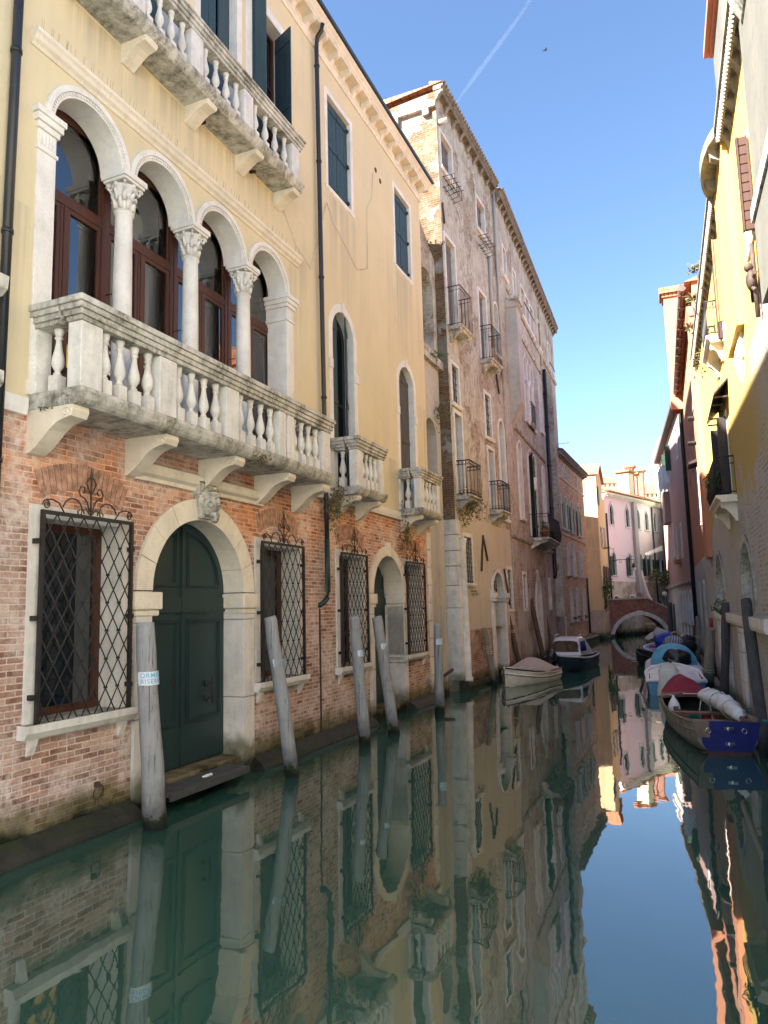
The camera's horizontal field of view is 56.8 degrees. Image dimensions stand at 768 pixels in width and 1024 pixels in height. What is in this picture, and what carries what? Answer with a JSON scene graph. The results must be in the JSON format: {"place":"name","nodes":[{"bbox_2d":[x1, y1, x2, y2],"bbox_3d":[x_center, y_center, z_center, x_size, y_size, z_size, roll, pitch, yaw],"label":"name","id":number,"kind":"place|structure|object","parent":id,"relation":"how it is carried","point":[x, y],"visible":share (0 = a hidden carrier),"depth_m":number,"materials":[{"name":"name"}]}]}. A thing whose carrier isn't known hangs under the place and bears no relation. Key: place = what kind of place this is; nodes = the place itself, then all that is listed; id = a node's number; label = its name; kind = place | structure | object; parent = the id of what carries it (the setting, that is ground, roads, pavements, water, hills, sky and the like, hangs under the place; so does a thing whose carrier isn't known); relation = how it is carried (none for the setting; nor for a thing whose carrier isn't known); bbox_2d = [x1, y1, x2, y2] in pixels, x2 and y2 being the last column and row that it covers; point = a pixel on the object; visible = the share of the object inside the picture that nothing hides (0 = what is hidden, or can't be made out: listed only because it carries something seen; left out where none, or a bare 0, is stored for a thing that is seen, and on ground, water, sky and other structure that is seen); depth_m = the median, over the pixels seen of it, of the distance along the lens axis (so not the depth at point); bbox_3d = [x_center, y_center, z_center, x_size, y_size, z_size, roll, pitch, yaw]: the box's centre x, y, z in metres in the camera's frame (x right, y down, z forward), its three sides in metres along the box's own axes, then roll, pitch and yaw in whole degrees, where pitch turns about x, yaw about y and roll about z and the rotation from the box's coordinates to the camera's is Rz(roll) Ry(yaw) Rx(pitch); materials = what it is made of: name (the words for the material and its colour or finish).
{"place":"outdoors","nodes":[
{"label":"outdoors","id":0,"kind":"place"},
{"bbox_2d":[0,633,767,1023],"bbox_3d":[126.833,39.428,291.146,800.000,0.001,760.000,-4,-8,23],"label":"canal water","id":1,"kind":"structure","parent":0,"point":[584,847],"depth_m":6.92,"materials":[{"name":"green liquid"}]},
{"bbox_2d":[136,622,166,831],"bbox_3d":[-2.926,3.278,9.004,0.503,3.733,0.309,0,-8,-10],"label":"mooring post","id":2,"kind":"object","parent":1,"relation":"in","point":[153,808],"visible":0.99,"depth_m":8.95,"materials":[{"name":"grey wood"}]},
{"bbox_2d":[0,0,443,874],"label":"canal palace","id":3,"kind":"structure","parent":1,"relation":"on","point":[210,268],"depth_m":11.43,"materials":[{"name":"beige paint"}]},
{"bbox_2d":[40,523,101,715],"bbox_3d":[-4.167,1.357,9.095,0.062,2.390,1.366,-4,-8,23],"label":"window","id":4,"kind":"structure","parent":3,"relation":"in","point":[54,618],"depth_m":9.28,"materials":[{"name":"brown wood"}]},
{"bbox_2d":[51,109,106,387],"bbox_3d":[-4.455,-3.432,9.651,0.275,4.380,1.545,-4,-8,23],"label":"window","id":5,"kind":"structure","parent":3,"relation":"in","point":[79,236],"depth_m":9.98,"materials":[{"name":"brown wood"}]},
{"bbox_2d":[104,171,173,395],"bbox_3d":[-3.872,-3.264,10.991,0.275,4.380,1.545,-4,-8,23],"label":"window","id":6,"kind":"structure","parent":3,"relation":"in","point":[152,238],"depth_m":11.29,"materials":[{"name":"brown wood"}]},
{"bbox_2d":[150,0,157,24],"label":"window","id":7,"kind":"structure","parent":3,"relation":"in","point":[154,5],"depth_m":11.34,"materials":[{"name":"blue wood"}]},
{"bbox_2d":[146,523,224,770],"bbox_3d":[-3.174,2.044,11.200,0.182,3.810,2.300,-4,-8,23],"label":"door","id":8,"kind":"structure","parent":3,"relation":"in","point":[189,626],"depth_m":11.37,"materials":[{"name":"green paint"}]},
{"bbox_2d":[172,220,227,421],"bbox_3d":[-3.278,-3.091,12.357,0.275,4.380,1.545,-4,-8,23],"label":"window","id":9,"kind":"structure","parent":3,"relation":"in","point":[212,273],"depth_m":12.67,"materials":[{"name":"brown wood"}]},
{"bbox_2d":[201,0,228,99],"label":"window","id":10,"kind":"structure","parent":3,"relation":"in","point":[215,13],"depth_m":12.80,"materials":[{"name":"teal wood"}]},
{"bbox_2d":[227,260,267,441],"bbox_3d":[-2.684,-2.919,13.723,0.275,4.380,1.545,-4,-8,23],"label":"window","id":11,"kind":"structure","parent":3,"relation":"in","point":[258,328],"depth_m":14.03,"materials":[{"name":"brown wood"}]},
{"bbox_2d":[249,453,271,465],"bbox_3d":[-2.015,-0.854,11.512,0.296,0.233,0.345,-6,-9,35],"label":"balcony weed","id":12,"kind":"object","parent":3,"relation":"attached to","point":[262,461],"visible":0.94,"depth_m":11.46,"materials":[{"name":"green plant"}]},
{"bbox_2d":[260,549,281,676],"bbox_3d":[-2.305,1.896,13.377,0.062,2.390,1.366,-4,-8,23],"label":"window","id":13,"kind":"structure","parent":3,"relation":"in","point":[269,573],"depth_m":13.78,"materials":[{"name":"brown wood"}]},
{"bbox_2d":[252,0,291,150],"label":"window","id":14,"kind":"structure","parent":3,"relation":"in","point":[262,44],"depth_m":14.51,"materials":[{"name":"teal wood"}]},
{"bbox_2d":[327,100,347,205],"bbox_3d":[-1.211,-8.627,17.193,0.162,2.320,1.255,-4,-8,23],"label":"window","id":15,"kind":"structure","parent":3,"relation":"in","point":[337,137],"depth_m":17.22,"materials":[{"name":"blue paint"}]},
{"bbox_2d":[320,479,355,535],"bbox_3d":[-0.957,-0.109,15.154,0.770,1.224,0.736,-4,-8,23],"label":"balcony weed","id":16,"kind":"object","parent":3,"relation":"attached to","point":[334,501],"visible":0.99,"depth_m":15.11,"materials":[{"name":"green plant"}]},
{"bbox_2d":[332,315,349,485],"bbox_3d":[-1.053,-2.544,16.485,0.315,4.230,1.155,-4,-8,23],"label":"window","id":17,"kind":"structure","parent":3,"relation":"in","point":[340,371],"depth_m":16.80,"materials":[{"name":"grey paint"}]},
{"bbox_2d":[339,559,349,662],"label":"window","id":18,"kind":"structure","parent":3,"relation":"in","point":[346,603],"depth_m":16.57,"materials":[{"name":"brown wood"}]},
{"bbox_2d":[374,566,385,704],"bbox_3d":[-0.343,3.240,18.099,0.105,4.210,1.969,-4,-8,23],"label":"door","id":19,"kind":"structure","parent":3,"relation":"in","point":[379,610],"depth_m":18.65,"materials":[{"name":"green paint"}]},
{"bbox_2d":[394,192,408,276],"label":"window","id":20,"kind":"structure","parent":3,"relation":"in","point":[400,210],"depth_m":21.00,"materials":[{"name":"blue paint"}]},
{"bbox_2d":[399,370,410,508],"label":"window","id":21,"kind":"structure","parent":3,"relation":"in","point":[403,386],"depth_m":20.37,"materials":[{"name":"grey paint"}]},
{"bbox_2d":[399,501,413,554],"bbox_3d":[0.602,0.430,18.981,0.483,1.485,0.461,2,-8,-20],"label":"balcony weed","id":22,"kind":"object","parent":3,"relation":"attached to","point":[406,537],"visible":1,"depth_m":18.96,"materials":[{"name":"green plant"}]},
{"bbox_2d":[264,615,299,778],"bbox_3d":[-1.590,3.597,11.625,0.747,3.782,0.244,0,-8,-7],"label":"mooring post","id":23,"kind":"object","parent":1,"relation":"in","point":[287,739],"visible":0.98,"depth_m":11.60,"materials":[{"name":"grey wood"}]},
{"bbox_2d":[349,615,370,746],"bbox_3d":[-0.426,3.927,14.148,0.517,3.699,0.258,-1,-8,2],"label":"mooring post","id":24,"kind":"object","parent":1,"relation":"in","point":[359,683],"visible":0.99,"depth_m":14.14,"materials":[{"name":"grey wood"}]},
{"bbox_2d":[372,615,399,734],"bbox_3d":[0.129,4.091,15.391,0.724,3.671,0.273,-1,-8,-2],"label":"mooring post","id":25,"kind":"object","parent":1,"relation":"in","point":[387,684],"visible":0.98,"depth_m":15.36,"materials":[{"name":"grey wood"}]},
{"bbox_2d":[420,222,453,694],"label":"alley wall","id":26,"kind":"structure","parent":1,"relation":"in","point":[433,367],"depth_m":22.86,"materials":[{"name":"grey paint"}]},
{"bbox_2d":[427,239,444,253],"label":"wall creeper","id":27,"kind":"object","parent":26,"relation":"attached to","point":[439,245],"depth_m":23.48,"materials":[{"name":"green plant"}]},
{"bbox_2d":[430,350,448,361],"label":"wall creeper","id":28,"kind":"object","parent":26,"relation":"attached to","point":[438,356],"depth_m":22.87,"materials":[{"name":"green plant"}]},
{"bbox_2d":[434,393,452,432],"bbox_3d":[1.832,-3.190,22.851,0.780,1.334,0.418,-6,-9,33],"label":"wall creeper","id":29,"kind":"object","parent":26,"relation":"attached to","point":[439,409],"depth_m":22.83,"materials":[{"name":"green plant"}]},
{"bbox_2d":[433,623,444,713],"bbox_3d":[1.413,4.516,18.241,0.269,3.281,0.262,-4,-8,23],"label":"mooring post","id":30,"kind":"object","parent":1,"relation":"in","point":[439,680],"visible":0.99,"depth_m":18.20,"materials":[{"name":"grey wood"}]},
{"bbox_2d":[384,80,515,691],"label":"plaster house","id":31,"kind":"structure","parent":1,"relation":"on","point":[457,213],"depth_m":25.11,"materials":[{"name":"beige paint"}]},
{"bbox_2d":[441,142,447,171],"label":"window","id":32,"kind":"structure","parent":31,"relation":"in","point":[444,152],"depth_m":25.23,"materials":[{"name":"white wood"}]},
{"bbox_2d":[446,244,453,325],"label":"window","id":33,"kind":"structure","parent":31,"relation":"in","point":[448,256],"depth_m":24.70,"materials":[{"name":"white wood"}]},
{"bbox_2d":[452,367,457,402],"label":"window","id":34,"kind":"structure","parent":31,"relation":"in","point":[453,377],"depth_m":24.13,"materials":[{"name":"glass"}]},
{"bbox_2d":[464,536,472,582],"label":"window","id":35,"kind":"structure","parent":31,"relation":"in","point":[468,539],"depth_m":23.93,"materials":[{"name":"metal"}]},
{"bbox_2d":[459,487,486,527],"bbox_3d":[2.854,-0.165,23.445,1.174,1.397,0.644,-4,-8,23],"label":"plant","id":36,"kind":"object","parent":31,"relation":"attached to","point":[471,507],"depth_m":23.33,"materials":[{"name":"green plant"}]},
{"bbox_2d":[477,206,480,228],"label":"window","id":37,"kind":"structure","parent":31,"relation":"in","point":[478,210],"depth_m":28.69,"materials":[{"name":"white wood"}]},
{"bbox_2d":[479,297,484,358],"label":"window","id":38,"kind":"structure","parent":31,"relation":"in","point":[480,300],"depth_m":27.91,"materials":[{"name":"white wood"}]},
{"bbox_2d":[485,397,490,436],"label":"window","id":39,"kind":"structure","parent":31,"relation":"in","point":[486,405],"depth_m":27.43,"materials":[{"name":"glass"}]},
{"bbox_2d":[482,627,496,685],"bbox_3d":[3.654,5.349,24.071,0.568,2.854,0.230,-3,-8,11],"label":"mooring post","id":40,"kind":"object","parent":1,"relation":"in","point":[488,651],"visible":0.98,"depth_m":24.06,"materials":[{"name":"wood"}]},
{"bbox_2d":[510,616,520,662],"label":"mooring post","id":41,"kind":"object","parent":1,"relation":"in","point":[515,649],"visible":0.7,"depth_m":27.90,"materials":[{"name":"wood"}]},
{"bbox_2d":[492,187,566,659],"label":"gothic palace","id":42,"kind":"structure","parent":1,"relation":"on","point":[529,331],"depth_m":34.31,"materials":[{"name":"beige paint"}]},
{"bbox_2d":[529,453,536,537],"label":"window","id":43,"kind":"structure","parent":42,"relation":"in","point":[531,474],"depth_m":34.21,"materials":[{"name":"grey wood"}]},
{"bbox_2d":[533,456,537,536],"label":"window","id":44,"kind":"structure","parent":42,"relation":"in","point":[533,456],"depth_m":34.92,"materials":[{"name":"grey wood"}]},
{"bbox_2d":[500,649,561,686],"bbox_3d":[5.190,5.565,25.170,1.420,1.197,3.953,-7,-10,37],"label":"motorboat","id":45,"kind":"object","parent":1,"relation":"on","point":[529,671],"visible":0.94,"depth_m":24.41,"materials":[{"name":"beige paint"}]},
{"bbox_2d":[530,599,545,660],"bbox_3d":[7.022,6.038,31.720,0.925,4.313,0.261,-3,-8,11],"label":"mooring post","id":46,"kind":"object","parent":1,"relation":"in","point":[538,636],"visible":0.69,"depth_m":31.75,"materials":[{"name":"wood"}]},
{"bbox_2d":[547,617,551,649],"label":"mooring post","id":47,"kind":"object","parent":1,"relation":"in","point":[549,641],"visible":0.28,"depth_m":36.01,"materials":[{"name":"wood"}]},
{"bbox_2d":[545,634,599,672],"bbox_3d":[7.890,5.985,30.087,1.682,1.612,4.380,-5,-9,28],"label":"cabin boat","id":48,"kind":"object","parent":1,"relation":"on","point":[575,653],"visible":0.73,"depth_m":29.36,"materials":[{"name":"white plastic"}]},
{"bbox_2d":[557,447,599,643],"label":"brick house","id":49,"kind":"structure","parent":1,"relation":"on","point":[573,473],"depth_m":47.13,"materials":[{"name":"brick"}]},
{"bbox_2d":[560,502,564,527],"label":"window","id":50,"kind":"structure","parent":49,"relation":"in","point":[560,502],"depth_m":43.94,"materials":[{"name":"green wood"}]},
{"bbox_2d":[563,503,569,529],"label":"window","id":51,"kind":"structure","parent":49,"relation":"in","point":[563,503],"depth_m":45.38,"materials":[{"name":"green wood"}]},
{"bbox_2d":[570,507,575,532],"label":"window","id":52,"kind":"structure","parent":49,"relation":"in","point":[570,507],"depth_m":47.25,"materials":[{"name":"green wood"}]},
{"bbox_2d":[577,511,581,535],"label":"window","id":53,"kind":"structure","parent":49,"relation":"in","point":[577,511],"depth_m":48.99,"materials":[{"name":"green wood"}]},
{"bbox_2d":[580,463,616,638],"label":"ochre house","id":54,"kind":"structure","parent":1,"relation":"on","point":[597,540],"depth_m":55.26,"materials":[{"name":"paint"}]},
{"bbox_2d":[602,576,613,602],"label":"hanging plant","id":55,"kind":"object","parent":54,"relation":"hanging from","point":[605,588],"visible":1,"depth_m":54.26,"materials":[{"name":"green plant"}]},
{"bbox_2d":[601,477,617,490],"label":"house","id":56,"kind":"structure","parent":1,"relation":"on","point":[610,483],"depth_m":76.22,"materials":[{"name":"white paint"}]},
{"bbox_2d":[602,487,668,635],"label":"pink house","id":57,"kind":"structure","parent":1,"relation":"on","point":[635,525],"depth_m":62.26,"materials":[{"name":"paint"}]},
{"bbox_2d":[610,555,614,574],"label":"window","id":58,"kind":"structure","parent":57,"relation":"in","point":[611,557],"depth_m":58.93,"materials":[{"name":"green wood"}]},
{"bbox_2d":[614,469,635,496],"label":"chimney","id":59,"kind":"object","parent":57,"relation":"on","point":[625,483],"visible":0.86,"depth_m":63.87,"materials":[{"name":"paint"}]},
{"bbox_2d":[626,556,630,575],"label":"window","id":60,"kind":"structure","parent":57,"relation":"in","point":[628,561],"depth_m":61.15,"materials":[{"name":"green wood"}]},
{"bbox_2d":[623,465,635,470],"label":"chimney","id":61,"kind":"object","parent":57,"relation":"on","point":[629,467],"visible":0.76,"depth_m":71.16,"materials":[{"name":"brick"}]},
{"bbox_2d":[633,472,638,495],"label":"chimney","id":62,"kind":"object","parent":57,"relation":"on","point":[635,481],"visible":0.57,"depth_m":70.89,"materials":[{"name":"paint"}]},
{"bbox_2d":[635,469,645,496],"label":"chimney","id":63,"kind":"object","parent":57,"relation":"on","point":[641,482],"visible":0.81,"depth_m":70.62,"materials":[{"name":"paint"}]},
{"bbox_2d":[643,557,650,575],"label":"window","id":64,"kind":"structure","parent":57,"relation":"in","point":[644,573],"depth_m":64.17,"materials":[{"name":"green wood"}]},
{"bbox_2d":[656,558,663,574],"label":"window","id":65,"kind":"structure","parent":57,"relation":"in","point":[657,561],"depth_m":66.41,"materials":[{"name":"green wood"}]},
{"bbox_2d":[609,597,667,634],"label":"bridge","id":66,"kind":"structure","parent":1,"relation":"in","point":[623,609],"depth_m":57.05,"materials":[{"name":"brick"}]},
{"bbox_2d":[635,645,652,664],"bbox_3d":[11.760,6.220,30.386,1.040,0.920,3.061,1,-8,-18],"label":"black skiff","id":67,"kind":"object","parent":1,"relation":"on","point":[643,657],"visible":0.38,"depth_m":31.33,"materials":[{"name":"paint"}]},
{"bbox_2d":[645,622,656,632],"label":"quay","id":68,"kind":"structure","parent":1,"relation":"in","point":[651,627],"depth_m":62.17,"materials":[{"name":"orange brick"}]},
{"bbox_2d":[645,486,657,499],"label":"house","id":69,"kind":"structure","parent":1,"relation":"on","point":[650,492],"depth_m":74.24,"materials":[{"name":"white paint"}]},
{"bbox_2d":[645,627,667,643],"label":"motorboat","id":70,"kind":"object","parent":1,"relation":"on","point":[649,639],"visible":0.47,"depth_m":42.52,"materials":[{"name":"white paint"}]},
{"bbox_2d":[649,437,665,562],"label":"shuttered house","id":71,"kind":"structure","parent":1,"relation":"on","point":[653,468],"depth_m":71.35,"materials":[{"name":"white paint"}]},
{"bbox_2d":[643,631,675,651],"bbox_3d":[13.993,6.748,35.767,1.625,1.422,4.669,-3,-8,13],"label":"motorboat","id":72,"kind":"object","parent":1,"relation":"on","point":[659,639],"visible":0.34,"depth_m":35.26,"materials":[{"name":"red paint"}]},
{"bbox_2d":[667,602,672,631],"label":"mooring post","id":73,"kind":"object","parent":1,"relation":"in","point":[670,620],"visible":0.64,"depth_m":51.55,"materials":[{"name":"wood"}]},
{"bbox_2d":[653,400,693,635],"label":"rust house","id":74,"kind":"structure","parent":1,"relation":"on","point":[669,457],"depth_m":45.87,"materials":[{"name":"brown paint"}]},
{"bbox_2d":[650,567,669,585],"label":"hanging plant","id":75,"kind":"object","parent":74,"relation":"hanging from","point":[656,572],"visible":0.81,"depth_m":55.13,"materials":[{"name":"green plant"}]},
{"bbox_2d":[658,469,668,491],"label":"laundry","id":76,"kind":"object","parent":74,"relation":"hanging from","point":[664,486],"visible":0.42,"depth_m":48.43,"materials":[{"name":"white fabric"}]},
{"bbox_2d":[659,466,669,484],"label":"laundry","id":77,"kind":"object","parent":74,"relation":"hanging from","point":[664,476],"visible":0.9,"depth_m":47.57,"materials":[{"name":"white fabric"}]},
{"bbox_2d":[639,662,707,695],"bbox_3d":[8.995,5.168,22.279,1.935,1.150,4.571,-4,-8,19],"label":"motorboat","id":78,"kind":"object","parent":1,"relation":"on","point":[657,677],"visible":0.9,"depth_m":20.82,"materials":[{"name":"white fabric"}]},
{"bbox_2d":[645,643,702,672],"bbox_3d":[10.868,5.598,26.781,1.969,1.428,4.727,-4,-8,20],"label":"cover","id":79,"kind":"object","parent":1,"relation":"on","point":[674,652],"visible":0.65,"depth_m":24.92,"materials":[{"name":"blue fabric"}]},
{"bbox_2d":[673,604,676,635],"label":"mooring post","id":80,"kind":"object","parent":1,"relation":"in","point":[674,620],"visible":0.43,"depth_m":51.25,"materials":[{"name":"wood"}]},
{"bbox_2d":[661,631,696,653],"bbox_3d":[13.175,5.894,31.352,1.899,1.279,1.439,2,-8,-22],"label":"covered motorboat","id":81,"kind":"object","parent":1,"relation":"on","point":[687,641],"visible":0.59,"depth_m":30.94,"materials":[{"name":"fabric"}]},
{"bbox_2d":[673,276,720,683],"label":"orange house","id":82,"kind":"structure","parent":1,"relation":"on","point":[686,383],"depth_m":28.84,"materials":[{"name":"paint"}]},
{"bbox_2d":[659,285,682,413],"bbox_3d":[15.492,-8.558,37.643,1.346,6.600,1.442,-4,-8,23],"label":"chimney","id":83,"kind":"object","parent":82,"relation":"on","point":[668,298],"visible":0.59,"depth_m":37.38,"materials":[{"name":"white paint"}]},
{"bbox_2d":[695,616,700,663],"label":"mooring post","id":84,"kind":"object","parent":1,"relation":"in","point":[698,640],"visible":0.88,"depth_m":31.01,"materials":[{"name":"wood"}]},
{"bbox_2d":[703,627,715,687],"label":"mooring post","id":85,"kind":"object","parent":1,"relation":"in","point":[709,662],"visible":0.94,"depth_m":22.56,"materials":[{"name":"wood"}]},
{"bbox_2d":[709,618,716,676],"bbox_3d":[10.629,4.367,22.929,0.102,1.850,0.102,6,-11,-44],"label":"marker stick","id":86,"kind":"object","parent":85,"relation":"attached to","point":[711,625],"visible":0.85,"depth_m":22.97,"materials":[{"name":"red paint"}]},
{"bbox_2d":[660,674,760,755],"bbox_3d":[6.923,4.316,15.743,1.472,1.018,6.735,-3,-8,14],"label":"rowing boat","id":87,"kind":"object","parent":1,"relation":"on","point":[719,733],"visible":0.86,"depth_m":12.92,"materials":[{"name":"blue wood"}]},
{"bbox_2d":[666,694,680,710],"bbox_3d":[6.536,4.341,16.042,0.270,0.441,0.488,-3,-8,14],"label":"fender","id":88,"kind":"object","parent":87,"relation":"hanging from","point":[673,702],"visible":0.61,"depth_m":15.88,"materials":[{"name":"plastic"}]},
{"bbox_2d":[683,710,711,718],"bbox_3d":[6.686,4.454,15.263,0.765,0.363,0.388,-7,-10,39],"label":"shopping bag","id":89,"kind":"object","parent":87,"relation":"in","point":[700,716],"visible":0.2,"depth_m":15.13,"materials":[{"name":"plastic"}]},
{"bbox_2d":[697,687,757,721],"bbox_3d":[6.936,3.943,14.476,0.465,0.424,4.021,-3,-8,14],"label":"furled sail","id":90,"kind":"object","parent":87,"relation":"in","point":[722,702],"visible":0.99,"depth_m":14.13,"materials":[{"name":"white fabric"}]},
{"bbox_2d":[720,602,729,694],"bbox_3d":[8.765,4.275,18.259,0.536,3.873,0.227,-4,-8,23],"label":"mooring post","id":91,"kind":"object","parent":1,"relation":"in","point":[725,653],"visible":0.65,"depth_m":18.26,"materials":[{"name":"wood"}]},
{"bbox_2d":[690,0,767,765],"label":"lemon house","id":92,"kind":"structure","parent":1,"relation":"on","point":[730,333],"depth_m":12.30,"materials":[{"name":"paint"}]},
{"bbox_2d":[683,321,692,334],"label":"eave weed","id":93,"kind":"object","parent":92,"relation":"on","point":[689,325],"visible":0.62,"depth_m":21.54,"materials":[{"name":"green plant"}]},
{"bbox_2d":[684,292,696,304],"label":"eave weed","id":94,"kind":"object","parent":92,"relation":"on","point":[689,300],"visible":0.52,"depth_m":19.45,"materials":[{"name":"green plant"}]},
{"bbox_2d":[685,259,699,274],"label":"eave weed","id":95,"kind":"object","parent":92,"relation":"on","point":[696,267],"visible":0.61,"depth_m":17.75,"materials":[{"name":"green plant"}]},
{"bbox_2d":[690,349,710,378],"bbox_3d":[7.643,-3.541,16.985,0.576,0.878,0.291,-4,-8,23],"label":"balcony plant","id":96,"kind":"object","parent":92,"relation":"on","point":[694,361],"visible":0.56,"depth_m":17.04,"materials":[{"name":"green plant"}]},
{"bbox_2d":[702,467,721,488],"bbox_3d":[7.558,-0.758,15.970,0.765,0.536,0.390,-4,-8,23],"label":"balcony plant","id":97,"kind":"object","parent":92,"relation":"on","point":[718,480],"visible":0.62,"depth_m":16.01,"materials":[{"name":"green plant"}]},
{"bbox_2d":[703,0,725,92],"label":"chimney","id":98,"kind":"object","parent":92,"relation":"on","point":[714,23],"visible":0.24,"depth_m":16.88,"materials":[{"name":"grey paint"}]},
{"bbox_2d":[710,598,726,614],"bbox_3d":[9.114,2.537,19.027,0.688,0.463,0.320,-4,-8,23],"label":"wall fern","id":99,"kind":"object","parent":92,"relation":"attached to","point":[719,611],"depth_m":19.09,"materials":[{"name":"green plant"}]},
{"bbox_2d":[721,571,724,601],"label":"window","id":100,"kind":"structure","parent":92,"relation":"in","point":[723,596],"depth_m":21.81,"materials":[{"name":"grey glass"}]},
{"bbox_2d":[748,560,755,613],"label":"window","id":101,"kind":"structure","parent":92,"relation":"in","point":[750,574],"depth_m":14.67,"materials":[{"name":"glass"}]},
{"bbox_2d":[741,598,767,758],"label":"mooring post","id":102,"kind":"object","parent":1,"relation":"in","point":[755,675],"visible":0.91,"depth_m":12.85,"materials":[{"name":"grey wood"}]},
{"bbox_2d":[322,0,716,483],"label":"sky","id":103,"kind":"structure","parent":0,"point":[594,141],"materials":[{"name":"blue"}]},
{"bbox_2d":[535,520,549,536],"bbox_3d":[7.464,0.822,33.466,0.718,0.840,0.536,-4,-8,23],"label":"flower pot","id":104,"kind":"object","parent":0,"point":[544,532],"visible":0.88,"depth_m":33.26,"materials":[{"name":"ceramic"}]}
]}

